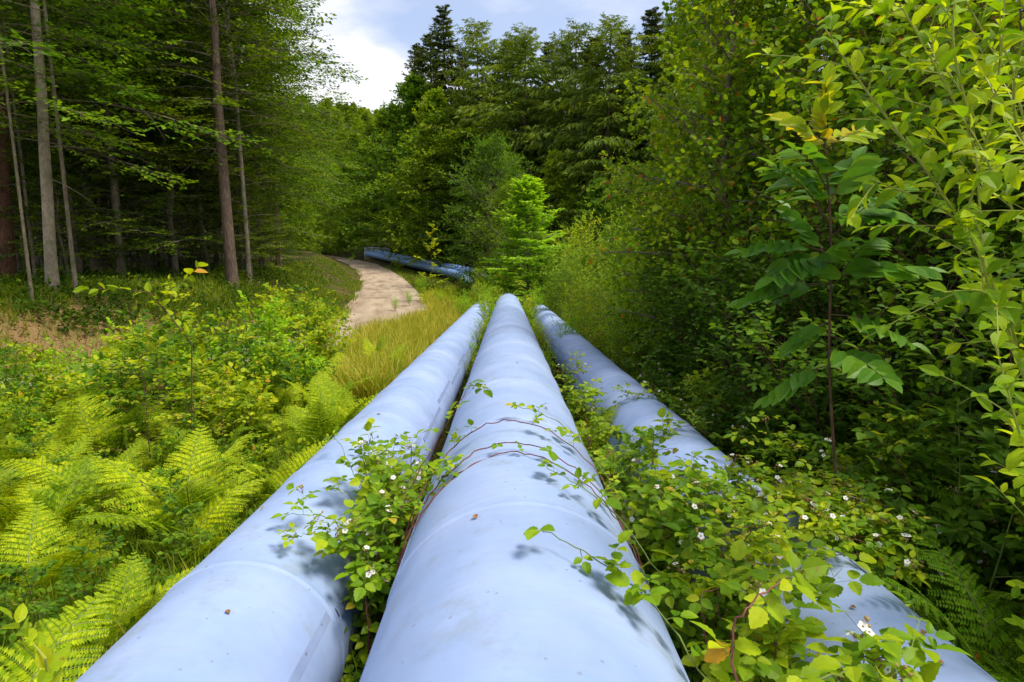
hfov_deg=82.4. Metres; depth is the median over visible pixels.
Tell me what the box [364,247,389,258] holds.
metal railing
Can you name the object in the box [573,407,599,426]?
bracken fern
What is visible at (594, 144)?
larch tree
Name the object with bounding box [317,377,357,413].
bracken fern
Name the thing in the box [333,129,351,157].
hillside tree
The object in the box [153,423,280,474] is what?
bracken fern
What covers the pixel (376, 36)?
sky
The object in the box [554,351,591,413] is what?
bramble bush
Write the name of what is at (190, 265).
forest tree
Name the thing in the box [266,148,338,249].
beech tree
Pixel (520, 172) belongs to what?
beech tree
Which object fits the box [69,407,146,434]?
bracken fern
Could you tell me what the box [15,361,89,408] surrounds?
hazel bush
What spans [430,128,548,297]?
birch tree
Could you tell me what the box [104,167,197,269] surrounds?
young beech
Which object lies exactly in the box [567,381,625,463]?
bramble bush
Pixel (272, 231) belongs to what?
young beech
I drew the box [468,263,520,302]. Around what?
elder shrub
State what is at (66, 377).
hazel bush
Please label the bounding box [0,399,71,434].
bracken fern
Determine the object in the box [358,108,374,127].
hillside tree
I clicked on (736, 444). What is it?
bramble bush
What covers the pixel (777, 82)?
aspen shrub
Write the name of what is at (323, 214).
birch tree
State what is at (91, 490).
broadleaf sapling
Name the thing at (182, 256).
young beech
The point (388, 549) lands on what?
bramble bush
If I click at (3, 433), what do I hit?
bracken fern
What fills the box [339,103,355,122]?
hillside tree
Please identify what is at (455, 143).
beech tree
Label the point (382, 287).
road
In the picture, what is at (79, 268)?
young beech
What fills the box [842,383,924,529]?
nettle plant
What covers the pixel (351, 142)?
hillside tree
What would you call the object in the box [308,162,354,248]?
beech tree
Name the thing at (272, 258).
forest tree
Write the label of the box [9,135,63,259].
young beech
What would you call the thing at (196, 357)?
hazel bush
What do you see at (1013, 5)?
aspen shrub
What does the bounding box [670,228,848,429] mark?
dark shrub
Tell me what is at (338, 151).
hillside tree
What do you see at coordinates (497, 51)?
larch tree
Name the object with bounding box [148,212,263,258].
young beech
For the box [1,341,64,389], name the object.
hazel bush
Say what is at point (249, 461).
broadleaf sapling
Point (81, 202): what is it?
forest tree
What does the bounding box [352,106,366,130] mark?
hillside tree
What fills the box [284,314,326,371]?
broadleaf sapling
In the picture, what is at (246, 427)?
bracken fern
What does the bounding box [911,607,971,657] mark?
shield fern
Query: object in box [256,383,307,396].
bracken fern
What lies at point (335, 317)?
broadleaf sapling
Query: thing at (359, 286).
verge grass
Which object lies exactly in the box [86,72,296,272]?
young beech
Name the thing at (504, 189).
birch tree
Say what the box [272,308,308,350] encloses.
broadleaf sapling
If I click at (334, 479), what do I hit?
bramble shoot
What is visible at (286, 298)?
broadleaf sapling
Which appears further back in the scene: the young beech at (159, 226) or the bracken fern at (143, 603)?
the young beech at (159, 226)
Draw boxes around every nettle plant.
[775,367,854,478]
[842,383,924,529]
[903,356,1006,517]
[905,352,1020,583]
[932,396,1023,648]
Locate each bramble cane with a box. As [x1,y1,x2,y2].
[379,441,669,614]
[393,442,661,595]
[402,408,651,557]
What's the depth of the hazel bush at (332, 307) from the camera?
19.98 m
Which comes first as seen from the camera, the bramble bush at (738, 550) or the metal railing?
the bramble bush at (738, 550)
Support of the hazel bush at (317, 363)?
on the ground at (12, 332)
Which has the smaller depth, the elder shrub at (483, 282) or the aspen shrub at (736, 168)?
the aspen shrub at (736, 168)
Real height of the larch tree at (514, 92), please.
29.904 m
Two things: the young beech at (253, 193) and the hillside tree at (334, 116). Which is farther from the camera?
the hillside tree at (334, 116)
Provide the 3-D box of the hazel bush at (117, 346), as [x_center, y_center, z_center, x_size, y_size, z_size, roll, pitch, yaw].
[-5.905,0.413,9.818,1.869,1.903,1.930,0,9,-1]
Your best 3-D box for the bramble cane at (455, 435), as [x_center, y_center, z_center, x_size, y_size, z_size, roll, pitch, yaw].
[0.051,1.124,3.490,1.486,1.353,0.655,0,9,0]
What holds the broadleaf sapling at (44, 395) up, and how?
on the ground at (12, 332)
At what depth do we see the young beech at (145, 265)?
28.98 m
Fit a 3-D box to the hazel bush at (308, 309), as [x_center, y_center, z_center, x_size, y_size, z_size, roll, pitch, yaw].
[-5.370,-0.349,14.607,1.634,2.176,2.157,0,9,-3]
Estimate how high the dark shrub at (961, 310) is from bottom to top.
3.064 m
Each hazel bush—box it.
[0,338,34,388]
[0,346,48,418]
[0,381,82,438]
[0,382,52,438]
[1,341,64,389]
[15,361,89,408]
[22,337,117,388]
[24,380,111,439]
[47,352,154,418]
[59,309,220,428]
[76,317,154,382]
[99,311,228,400]
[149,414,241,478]
[162,336,255,419]
[184,359,277,448]
[193,309,260,379]
[196,310,316,395]
[219,290,303,377]
[249,328,328,392]
[250,282,323,342]
[261,283,333,346]
[276,350,337,403]
[278,320,360,366]
[290,285,340,319]
[296,299,354,343]
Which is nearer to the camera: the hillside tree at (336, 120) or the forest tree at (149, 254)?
the forest tree at (149, 254)
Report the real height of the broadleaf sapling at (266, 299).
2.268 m
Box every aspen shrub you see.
[592,154,711,324]
[605,47,752,324]
[619,43,817,294]
[642,3,935,390]
[646,44,815,334]
[730,0,1023,406]
[732,0,1023,437]
[763,0,1023,401]
[766,0,1019,396]
[776,0,1023,439]
[862,0,1023,291]
[960,69,1023,372]
[1007,47,1023,199]
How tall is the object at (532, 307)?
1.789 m
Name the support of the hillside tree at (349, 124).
on the ground at (12, 332)
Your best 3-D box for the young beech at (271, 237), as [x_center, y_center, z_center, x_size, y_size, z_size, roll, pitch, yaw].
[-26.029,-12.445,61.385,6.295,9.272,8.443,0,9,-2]
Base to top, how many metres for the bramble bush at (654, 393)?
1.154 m
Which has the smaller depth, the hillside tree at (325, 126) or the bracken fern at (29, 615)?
the bracken fern at (29, 615)
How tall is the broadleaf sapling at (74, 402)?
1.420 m
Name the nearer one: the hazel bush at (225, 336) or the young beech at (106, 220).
the hazel bush at (225, 336)
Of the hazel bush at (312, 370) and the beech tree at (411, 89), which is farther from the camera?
the beech tree at (411, 89)
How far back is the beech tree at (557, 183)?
57.35 m
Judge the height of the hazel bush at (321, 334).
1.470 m
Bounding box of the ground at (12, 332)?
[0,140,989,674]
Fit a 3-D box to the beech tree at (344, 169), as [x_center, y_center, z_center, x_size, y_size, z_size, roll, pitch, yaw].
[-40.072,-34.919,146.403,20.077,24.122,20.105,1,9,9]
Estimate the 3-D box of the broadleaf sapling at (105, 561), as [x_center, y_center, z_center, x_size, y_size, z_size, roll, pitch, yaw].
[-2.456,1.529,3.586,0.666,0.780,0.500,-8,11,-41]
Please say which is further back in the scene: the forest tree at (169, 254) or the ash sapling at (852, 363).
the forest tree at (169, 254)
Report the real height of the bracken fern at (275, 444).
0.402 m
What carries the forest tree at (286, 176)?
on the ground at (12, 332)
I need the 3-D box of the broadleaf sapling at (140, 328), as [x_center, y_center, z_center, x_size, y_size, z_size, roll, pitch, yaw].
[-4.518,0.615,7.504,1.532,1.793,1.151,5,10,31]
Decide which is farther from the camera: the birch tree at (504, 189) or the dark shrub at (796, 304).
the birch tree at (504, 189)
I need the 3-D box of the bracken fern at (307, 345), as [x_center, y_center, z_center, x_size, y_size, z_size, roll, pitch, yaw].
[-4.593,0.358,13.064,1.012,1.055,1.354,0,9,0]
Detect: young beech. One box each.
[0,21,245,263]
[0,51,197,276]
[0,57,157,273]
[7,148,143,279]
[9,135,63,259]
[10,150,84,255]
[12,18,250,272]
[19,195,132,262]
[32,145,157,268]
[38,27,308,275]
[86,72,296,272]
[99,204,166,275]
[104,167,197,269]
[109,61,307,266]
[126,151,223,267]
[131,163,211,261]
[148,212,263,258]
[152,108,336,268]
[160,172,279,266]
[198,165,292,279]
[206,170,285,254]
[221,182,299,270]
[236,195,290,260]
[236,196,300,259]
[263,208,311,261]
[267,218,297,250]
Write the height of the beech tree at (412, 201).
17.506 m
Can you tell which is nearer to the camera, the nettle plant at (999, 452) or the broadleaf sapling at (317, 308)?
the nettle plant at (999, 452)
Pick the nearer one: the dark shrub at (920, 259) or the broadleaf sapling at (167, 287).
the dark shrub at (920, 259)
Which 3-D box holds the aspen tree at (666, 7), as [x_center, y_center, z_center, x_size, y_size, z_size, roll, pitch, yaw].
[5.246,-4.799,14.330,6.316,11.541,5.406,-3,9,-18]
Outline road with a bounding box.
[1,255,428,397]
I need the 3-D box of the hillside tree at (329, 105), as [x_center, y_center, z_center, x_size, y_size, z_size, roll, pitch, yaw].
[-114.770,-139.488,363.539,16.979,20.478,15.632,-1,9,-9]
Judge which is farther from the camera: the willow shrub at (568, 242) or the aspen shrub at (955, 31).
the willow shrub at (568, 242)
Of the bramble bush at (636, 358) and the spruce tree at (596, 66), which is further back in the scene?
the spruce tree at (596, 66)
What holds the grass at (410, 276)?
on the ground at (12, 332)
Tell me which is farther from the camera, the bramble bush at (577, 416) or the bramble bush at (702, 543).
the bramble bush at (577, 416)
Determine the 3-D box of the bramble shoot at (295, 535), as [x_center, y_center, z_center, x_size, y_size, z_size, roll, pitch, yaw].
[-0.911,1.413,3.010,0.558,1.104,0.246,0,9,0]
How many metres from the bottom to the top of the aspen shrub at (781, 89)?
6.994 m
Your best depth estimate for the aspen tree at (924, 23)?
6.93 m
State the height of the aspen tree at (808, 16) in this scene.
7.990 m
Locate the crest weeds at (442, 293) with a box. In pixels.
[416,286,591,315]
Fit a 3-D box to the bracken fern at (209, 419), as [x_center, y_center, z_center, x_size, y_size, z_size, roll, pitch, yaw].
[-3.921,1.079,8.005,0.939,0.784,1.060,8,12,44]
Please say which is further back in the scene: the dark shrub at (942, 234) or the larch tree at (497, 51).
the larch tree at (497, 51)
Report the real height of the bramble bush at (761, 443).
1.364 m
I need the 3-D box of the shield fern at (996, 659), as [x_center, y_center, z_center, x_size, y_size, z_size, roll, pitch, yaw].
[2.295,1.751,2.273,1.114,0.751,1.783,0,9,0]
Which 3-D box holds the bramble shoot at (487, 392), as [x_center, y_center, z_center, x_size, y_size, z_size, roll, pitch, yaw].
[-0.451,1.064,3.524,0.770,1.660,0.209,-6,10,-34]
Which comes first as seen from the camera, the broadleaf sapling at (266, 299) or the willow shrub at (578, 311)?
the broadleaf sapling at (266, 299)
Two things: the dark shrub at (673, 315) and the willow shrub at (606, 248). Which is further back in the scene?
the willow shrub at (606, 248)
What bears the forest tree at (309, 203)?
on the ground at (12, 332)
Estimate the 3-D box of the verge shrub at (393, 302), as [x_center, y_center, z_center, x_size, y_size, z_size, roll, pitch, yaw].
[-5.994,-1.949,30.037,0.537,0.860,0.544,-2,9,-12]
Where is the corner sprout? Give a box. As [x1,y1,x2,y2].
[0,603,70,681]
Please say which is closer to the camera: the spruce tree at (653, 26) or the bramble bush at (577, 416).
the bramble bush at (577, 416)
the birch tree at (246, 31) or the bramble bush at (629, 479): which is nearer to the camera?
the bramble bush at (629, 479)
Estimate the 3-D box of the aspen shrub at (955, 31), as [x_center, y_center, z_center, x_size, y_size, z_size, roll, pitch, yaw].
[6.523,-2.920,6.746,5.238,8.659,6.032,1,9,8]
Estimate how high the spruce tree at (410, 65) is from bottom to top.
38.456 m
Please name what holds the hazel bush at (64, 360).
on the ground at (12, 332)
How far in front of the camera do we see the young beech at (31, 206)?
30.48 m
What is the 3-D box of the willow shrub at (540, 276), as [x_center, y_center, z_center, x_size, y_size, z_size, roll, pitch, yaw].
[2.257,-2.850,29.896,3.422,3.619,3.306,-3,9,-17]
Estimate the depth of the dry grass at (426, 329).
14.07 m
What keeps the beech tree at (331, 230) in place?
on the ground at (12, 332)
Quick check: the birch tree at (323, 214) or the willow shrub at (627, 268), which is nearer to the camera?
the willow shrub at (627, 268)
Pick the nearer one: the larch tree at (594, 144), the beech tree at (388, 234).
the larch tree at (594, 144)
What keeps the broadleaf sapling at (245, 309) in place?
on the ground at (12, 332)
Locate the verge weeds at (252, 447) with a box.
[0,332,409,477]
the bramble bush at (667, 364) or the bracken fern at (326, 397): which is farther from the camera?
the bramble bush at (667, 364)
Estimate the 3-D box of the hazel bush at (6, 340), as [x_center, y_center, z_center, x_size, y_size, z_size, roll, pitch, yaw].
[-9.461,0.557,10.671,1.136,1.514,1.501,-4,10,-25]
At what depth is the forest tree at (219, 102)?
23.95 m
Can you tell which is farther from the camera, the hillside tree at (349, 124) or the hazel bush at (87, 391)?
the hillside tree at (349, 124)
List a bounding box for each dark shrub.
[607,258,695,371]
[624,204,772,355]
[629,238,768,377]
[629,240,791,397]
[664,155,955,415]
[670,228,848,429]
[684,224,946,466]
[709,185,1023,503]
[720,83,1023,445]
[796,227,1023,561]
[811,26,1023,424]
[842,50,1023,475]
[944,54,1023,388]
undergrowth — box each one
[0,253,344,334]
[0,329,368,680]
[561,307,1023,681]
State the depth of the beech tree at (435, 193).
83.31 m
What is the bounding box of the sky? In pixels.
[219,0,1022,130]
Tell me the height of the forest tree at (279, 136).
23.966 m
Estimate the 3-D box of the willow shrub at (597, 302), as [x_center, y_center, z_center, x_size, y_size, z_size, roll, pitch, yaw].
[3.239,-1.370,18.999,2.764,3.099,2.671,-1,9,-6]
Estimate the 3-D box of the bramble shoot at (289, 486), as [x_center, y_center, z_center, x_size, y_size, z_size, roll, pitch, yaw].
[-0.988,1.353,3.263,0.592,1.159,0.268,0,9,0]
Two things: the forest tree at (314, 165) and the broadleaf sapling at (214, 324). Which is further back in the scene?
the forest tree at (314, 165)
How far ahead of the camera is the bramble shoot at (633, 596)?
1.92 m
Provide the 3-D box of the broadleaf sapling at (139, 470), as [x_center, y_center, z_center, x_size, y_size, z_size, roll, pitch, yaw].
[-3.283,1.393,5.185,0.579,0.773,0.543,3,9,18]
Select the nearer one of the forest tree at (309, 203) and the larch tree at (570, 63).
the forest tree at (309, 203)
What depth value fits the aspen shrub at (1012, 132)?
4.85 m
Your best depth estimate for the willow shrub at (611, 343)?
13.13 m
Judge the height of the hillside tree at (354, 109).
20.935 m
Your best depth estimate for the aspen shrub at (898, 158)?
5.40 m
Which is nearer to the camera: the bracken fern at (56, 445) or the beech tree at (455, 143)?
the bracken fern at (56, 445)
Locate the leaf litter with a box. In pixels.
[0,274,357,372]
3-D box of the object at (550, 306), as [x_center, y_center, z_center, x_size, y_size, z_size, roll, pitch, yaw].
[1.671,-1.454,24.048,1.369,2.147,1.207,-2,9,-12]
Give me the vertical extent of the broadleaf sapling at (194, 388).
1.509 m
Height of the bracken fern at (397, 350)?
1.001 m
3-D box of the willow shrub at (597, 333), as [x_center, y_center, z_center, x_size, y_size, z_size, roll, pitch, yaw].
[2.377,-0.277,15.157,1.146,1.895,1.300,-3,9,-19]
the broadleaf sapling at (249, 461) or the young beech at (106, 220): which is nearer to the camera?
the broadleaf sapling at (249, 461)
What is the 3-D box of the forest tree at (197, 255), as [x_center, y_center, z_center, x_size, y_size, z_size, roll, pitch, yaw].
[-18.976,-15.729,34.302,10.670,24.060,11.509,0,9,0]
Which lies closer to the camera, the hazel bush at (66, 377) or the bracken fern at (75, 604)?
the bracken fern at (75, 604)
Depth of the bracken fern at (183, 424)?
7.38 m
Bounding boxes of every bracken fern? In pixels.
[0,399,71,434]
[0,420,69,470]
[0,421,19,443]
[0,434,92,504]
[0,440,141,509]
[0,453,131,554]
[0,464,17,496]
[0,501,128,612]
[0,538,52,578]
[0,588,114,681]
[0,601,92,670]
[2,378,79,424]
[2,434,23,454]
[12,437,97,476]
[13,552,145,617]
[21,551,196,668]
[25,364,107,391]
[34,507,149,560]
[52,385,185,460]
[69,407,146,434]
[70,425,262,542]
[73,363,168,388]
[108,398,230,449]
[133,436,172,472]
[137,477,267,564]
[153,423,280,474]
[182,456,251,480]
[187,381,263,423]
[193,394,270,434]
[215,440,327,513]
[228,402,283,447]
[230,380,302,415]
[244,340,285,371]
[244,434,290,455]
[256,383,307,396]
[264,404,303,427]
[266,354,321,395]
[280,350,319,376]
[282,370,375,410]
[282,394,376,457]
[283,376,352,429]
[286,334,328,361]
[296,351,348,380]
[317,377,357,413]
[361,344,406,371]
[362,332,386,364]
[573,403,618,452]
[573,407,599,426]
[583,442,628,496]
[610,486,686,573]
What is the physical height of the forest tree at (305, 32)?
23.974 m
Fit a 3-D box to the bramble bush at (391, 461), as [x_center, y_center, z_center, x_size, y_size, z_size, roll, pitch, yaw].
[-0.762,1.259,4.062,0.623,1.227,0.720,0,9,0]
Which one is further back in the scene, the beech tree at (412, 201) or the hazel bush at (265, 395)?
the beech tree at (412, 201)
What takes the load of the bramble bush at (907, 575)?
on the ground at (12, 332)
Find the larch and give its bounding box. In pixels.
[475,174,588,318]
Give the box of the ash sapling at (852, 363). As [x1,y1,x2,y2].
[724,60,949,521]
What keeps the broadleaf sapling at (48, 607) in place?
on the ground at (12, 332)
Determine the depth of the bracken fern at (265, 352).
12.68 m
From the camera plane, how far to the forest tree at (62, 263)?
29.43 m
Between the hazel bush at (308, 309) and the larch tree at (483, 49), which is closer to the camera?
the hazel bush at (308, 309)
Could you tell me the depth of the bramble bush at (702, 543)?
2.61 m
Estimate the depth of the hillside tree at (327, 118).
339.30 m
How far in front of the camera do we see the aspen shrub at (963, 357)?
4.16 m
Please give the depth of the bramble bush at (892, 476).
3.87 m
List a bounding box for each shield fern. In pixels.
[790,441,1023,639]
[803,486,947,677]
[843,548,983,669]
[899,514,1023,680]
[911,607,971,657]
[929,620,1023,681]
[956,590,1023,681]
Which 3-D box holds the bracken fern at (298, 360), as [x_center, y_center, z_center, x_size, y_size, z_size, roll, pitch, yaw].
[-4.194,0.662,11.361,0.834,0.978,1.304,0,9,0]
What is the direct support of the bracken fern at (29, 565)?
on the ground at (12, 332)
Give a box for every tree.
[0,0,186,181]
[0,0,193,281]
[0,0,202,302]
[0,0,248,278]
[0,0,272,298]
[2,0,208,278]
[4,0,195,273]
[4,0,208,272]
[5,5,218,270]
[7,10,127,267]
[11,111,111,263]
[13,7,256,267]
[13,32,184,263]
[27,117,206,263]
[28,0,293,269]
[50,0,328,268]
[57,0,360,289]
[71,34,272,266]
[80,4,264,266]
[82,0,291,261]
[101,0,366,268]
[102,2,305,266]
[127,0,373,281]
[131,0,367,270]
[150,1,339,261]
[171,0,324,216]
[191,6,321,266]
[206,0,361,268]
[235,134,338,254]
[256,36,336,262]
[262,98,315,260]
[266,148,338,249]
[279,144,354,254]
[282,123,351,251]
[284,159,344,252]
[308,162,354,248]
[314,120,334,139]
[317,164,359,251]
[319,99,335,124]
[319,135,341,158]
[320,142,342,167]
[321,171,373,245]
[323,110,333,134]
[327,151,383,245]
[328,107,402,251]
[328,108,346,134]
[328,118,340,144]
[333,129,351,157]
[333,136,392,248]
[334,106,351,131]
[337,71,453,261]
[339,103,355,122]
[344,132,360,156]
[346,117,364,145]
[348,117,365,148]
[350,101,357,117]
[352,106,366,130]
[358,86,486,268]
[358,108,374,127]
[359,114,369,139]
[370,194,407,254]
[373,32,448,220]
[389,42,429,201]
[391,159,452,259]
[396,4,472,243]
[408,126,513,267]
[412,17,518,261]
[419,183,483,265]
[427,31,552,255]
[429,41,530,217]
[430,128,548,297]
[445,22,584,247]
[452,50,472,122]
[466,174,556,293]
[475,160,553,276]
[505,35,584,260]
[519,18,612,260]
[520,41,555,181]
[520,149,598,268]
[537,11,674,265]
[554,37,627,266]
[557,177,625,280]
[576,0,814,369]
[586,0,765,327]
[587,0,794,378]
[591,29,638,206]
[596,2,744,256]
[602,160,661,285]
[608,43,647,129]
[613,6,675,208]
[623,20,687,139]
[648,0,940,397]
[683,1,943,349]
[706,0,929,290]
[723,0,1013,344]
[729,0,1019,418]
[785,1,1023,397]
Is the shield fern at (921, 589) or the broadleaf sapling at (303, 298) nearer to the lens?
the shield fern at (921, 589)
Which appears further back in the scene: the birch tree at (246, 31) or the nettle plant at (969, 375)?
the birch tree at (246, 31)
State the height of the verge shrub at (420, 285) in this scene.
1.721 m
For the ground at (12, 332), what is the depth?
17.44 m
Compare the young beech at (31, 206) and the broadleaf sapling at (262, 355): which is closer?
the broadleaf sapling at (262, 355)
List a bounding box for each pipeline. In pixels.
[75,251,490,681]
[359,249,689,681]
[490,274,997,681]
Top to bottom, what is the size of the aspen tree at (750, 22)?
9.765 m
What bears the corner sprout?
on the ground at (12, 332)
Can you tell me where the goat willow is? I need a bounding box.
[746,0,1023,670]
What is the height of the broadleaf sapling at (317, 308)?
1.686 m
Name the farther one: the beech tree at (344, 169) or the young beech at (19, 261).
the beech tree at (344, 169)
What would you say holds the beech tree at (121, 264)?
on the ground at (12, 332)
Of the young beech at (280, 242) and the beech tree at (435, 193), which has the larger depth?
the beech tree at (435, 193)
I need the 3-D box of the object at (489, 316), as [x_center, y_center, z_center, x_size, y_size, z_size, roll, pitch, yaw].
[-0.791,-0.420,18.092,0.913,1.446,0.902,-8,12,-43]
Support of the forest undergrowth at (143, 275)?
on the ground at (12, 332)
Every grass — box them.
[0,255,365,366]
[0,269,366,681]
[310,288,473,405]
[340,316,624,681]
[383,266,465,299]
[577,305,1023,675]
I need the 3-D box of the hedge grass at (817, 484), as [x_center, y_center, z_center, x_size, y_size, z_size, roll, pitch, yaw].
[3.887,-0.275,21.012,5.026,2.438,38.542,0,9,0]
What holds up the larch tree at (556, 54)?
on the ground at (12, 332)
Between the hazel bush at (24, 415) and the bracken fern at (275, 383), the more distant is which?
the bracken fern at (275, 383)
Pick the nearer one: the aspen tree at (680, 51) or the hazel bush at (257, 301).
the aspen tree at (680, 51)
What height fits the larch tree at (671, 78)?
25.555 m
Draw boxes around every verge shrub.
[392,295,398,310]
[403,289,412,303]
[413,276,428,294]
[444,282,459,299]
[454,277,466,297]
[461,290,475,304]
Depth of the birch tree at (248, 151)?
30.95 m
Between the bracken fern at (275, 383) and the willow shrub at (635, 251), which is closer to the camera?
the bracken fern at (275, 383)
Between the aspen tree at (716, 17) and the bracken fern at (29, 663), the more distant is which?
the aspen tree at (716, 17)
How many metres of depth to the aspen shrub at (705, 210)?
10.30 m
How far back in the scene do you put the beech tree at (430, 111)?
84.40 m
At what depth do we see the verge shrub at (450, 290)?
35.90 m
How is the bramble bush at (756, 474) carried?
on the ground at (12, 332)
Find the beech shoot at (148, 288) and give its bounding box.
[72,261,207,429]
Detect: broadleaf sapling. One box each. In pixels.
[0,432,73,495]
[0,559,84,645]
[27,360,110,448]
[37,393,64,415]
[50,525,171,603]
[70,486,146,566]
[85,336,164,425]
[87,320,219,456]
[90,319,211,415]
[103,312,176,397]
[104,458,163,521]
[133,316,225,407]
[139,465,188,527]
[140,346,221,435]
[144,492,216,574]
[149,275,200,351]
[165,365,272,458]
[169,347,246,418]
[180,311,240,379]
[190,310,270,403]
[209,449,277,513]
[217,382,289,445]
[225,298,283,374]
[248,279,318,361]
[248,342,294,384]
[260,342,306,405]
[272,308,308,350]
[274,297,307,339]
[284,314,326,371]
[290,305,349,355]
[291,285,336,339]
[308,288,350,344]
[323,313,345,345]
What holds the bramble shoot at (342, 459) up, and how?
on the pipeline at (289, 617)
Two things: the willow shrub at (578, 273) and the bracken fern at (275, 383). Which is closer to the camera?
the bracken fern at (275, 383)
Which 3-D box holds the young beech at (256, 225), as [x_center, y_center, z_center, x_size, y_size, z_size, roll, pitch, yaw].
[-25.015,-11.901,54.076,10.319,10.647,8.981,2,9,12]
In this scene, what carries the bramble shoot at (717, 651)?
on the ground at (12, 332)
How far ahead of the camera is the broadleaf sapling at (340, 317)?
16.15 m
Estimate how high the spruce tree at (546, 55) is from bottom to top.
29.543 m
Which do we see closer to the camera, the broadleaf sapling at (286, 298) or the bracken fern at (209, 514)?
the bracken fern at (209, 514)
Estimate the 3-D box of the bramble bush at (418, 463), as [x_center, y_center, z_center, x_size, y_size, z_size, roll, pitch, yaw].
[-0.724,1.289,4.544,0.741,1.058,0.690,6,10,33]
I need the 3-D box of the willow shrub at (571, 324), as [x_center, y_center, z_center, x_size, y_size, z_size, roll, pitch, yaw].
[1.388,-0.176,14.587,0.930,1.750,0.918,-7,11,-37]
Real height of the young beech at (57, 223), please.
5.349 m
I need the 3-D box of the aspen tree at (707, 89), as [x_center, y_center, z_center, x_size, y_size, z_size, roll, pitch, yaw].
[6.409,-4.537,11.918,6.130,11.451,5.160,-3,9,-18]
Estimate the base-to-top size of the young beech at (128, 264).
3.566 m
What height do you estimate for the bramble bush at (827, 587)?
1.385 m
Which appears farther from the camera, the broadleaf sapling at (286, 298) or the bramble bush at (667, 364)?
the broadleaf sapling at (286, 298)
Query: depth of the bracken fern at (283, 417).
8.30 m
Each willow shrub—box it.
[523,251,581,313]
[527,225,599,322]
[545,219,589,281]
[550,229,615,339]
[550,301,584,338]
[556,272,599,336]
[558,201,606,308]
[572,251,640,344]
[580,205,639,300]
[581,295,623,357]
[586,194,658,318]
[594,284,644,367]
[600,293,663,379]
[603,202,663,329]
[609,196,662,326]
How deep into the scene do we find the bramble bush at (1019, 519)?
2.98 m
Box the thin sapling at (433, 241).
[414,220,447,292]
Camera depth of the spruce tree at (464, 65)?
97.70 m
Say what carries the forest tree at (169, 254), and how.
on the ground at (12, 332)
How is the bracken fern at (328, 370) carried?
on the ground at (12, 332)
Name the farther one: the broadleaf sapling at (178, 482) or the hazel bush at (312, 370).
the hazel bush at (312, 370)
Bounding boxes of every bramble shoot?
[270,483,380,622]
[276,508,381,647]
[323,426,386,544]
[323,475,384,542]
[385,380,492,553]
[505,402,661,569]
[523,524,709,681]
[537,450,719,671]
[690,549,827,681]
[775,654,863,681]
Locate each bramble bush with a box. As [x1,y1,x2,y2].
[310,494,399,681]
[340,418,431,615]
[344,474,409,653]
[356,431,432,530]
[358,429,428,514]
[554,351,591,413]
[559,378,607,427]
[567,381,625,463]
[592,441,641,497]
[595,381,707,433]
[605,325,666,382]
[610,409,759,467]
[611,426,715,559]
[614,334,712,404]
[617,407,709,583]
[621,447,727,608]
[631,329,712,417]
[635,469,796,681]
[649,494,828,681]
[657,357,775,464]
[661,352,760,442]
[675,552,972,681]
[678,539,844,681]
[680,453,858,559]
[697,459,892,569]
[700,567,896,681]
[703,485,904,584]
[706,472,892,586]
[713,497,949,612]
[722,374,883,484]
[723,389,902,503]
[724,475,945,588]
[800,419,1023,577]
[805,602,926,681]
[833,415,1023,621]
[854,400,1015,539]
[965,457,1023,540]
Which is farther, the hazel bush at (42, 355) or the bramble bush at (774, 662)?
the hazel bush at (42, 355)
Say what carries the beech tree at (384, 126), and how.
on the ground at (12, 332)
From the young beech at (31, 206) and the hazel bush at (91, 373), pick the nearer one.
the hazel bush at (91, 373)
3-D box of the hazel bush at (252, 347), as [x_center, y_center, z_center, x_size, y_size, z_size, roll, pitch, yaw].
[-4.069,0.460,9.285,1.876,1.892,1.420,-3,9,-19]
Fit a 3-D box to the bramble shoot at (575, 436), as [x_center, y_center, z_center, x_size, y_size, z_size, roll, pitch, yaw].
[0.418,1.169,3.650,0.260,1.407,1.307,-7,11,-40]
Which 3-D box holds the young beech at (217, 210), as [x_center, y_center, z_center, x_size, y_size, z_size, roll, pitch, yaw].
[-20.195,-10.746,35.702,11.975,14.196,13.758,-7,11,-40]
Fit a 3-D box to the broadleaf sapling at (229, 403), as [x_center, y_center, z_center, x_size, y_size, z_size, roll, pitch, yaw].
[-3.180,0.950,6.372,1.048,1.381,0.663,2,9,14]

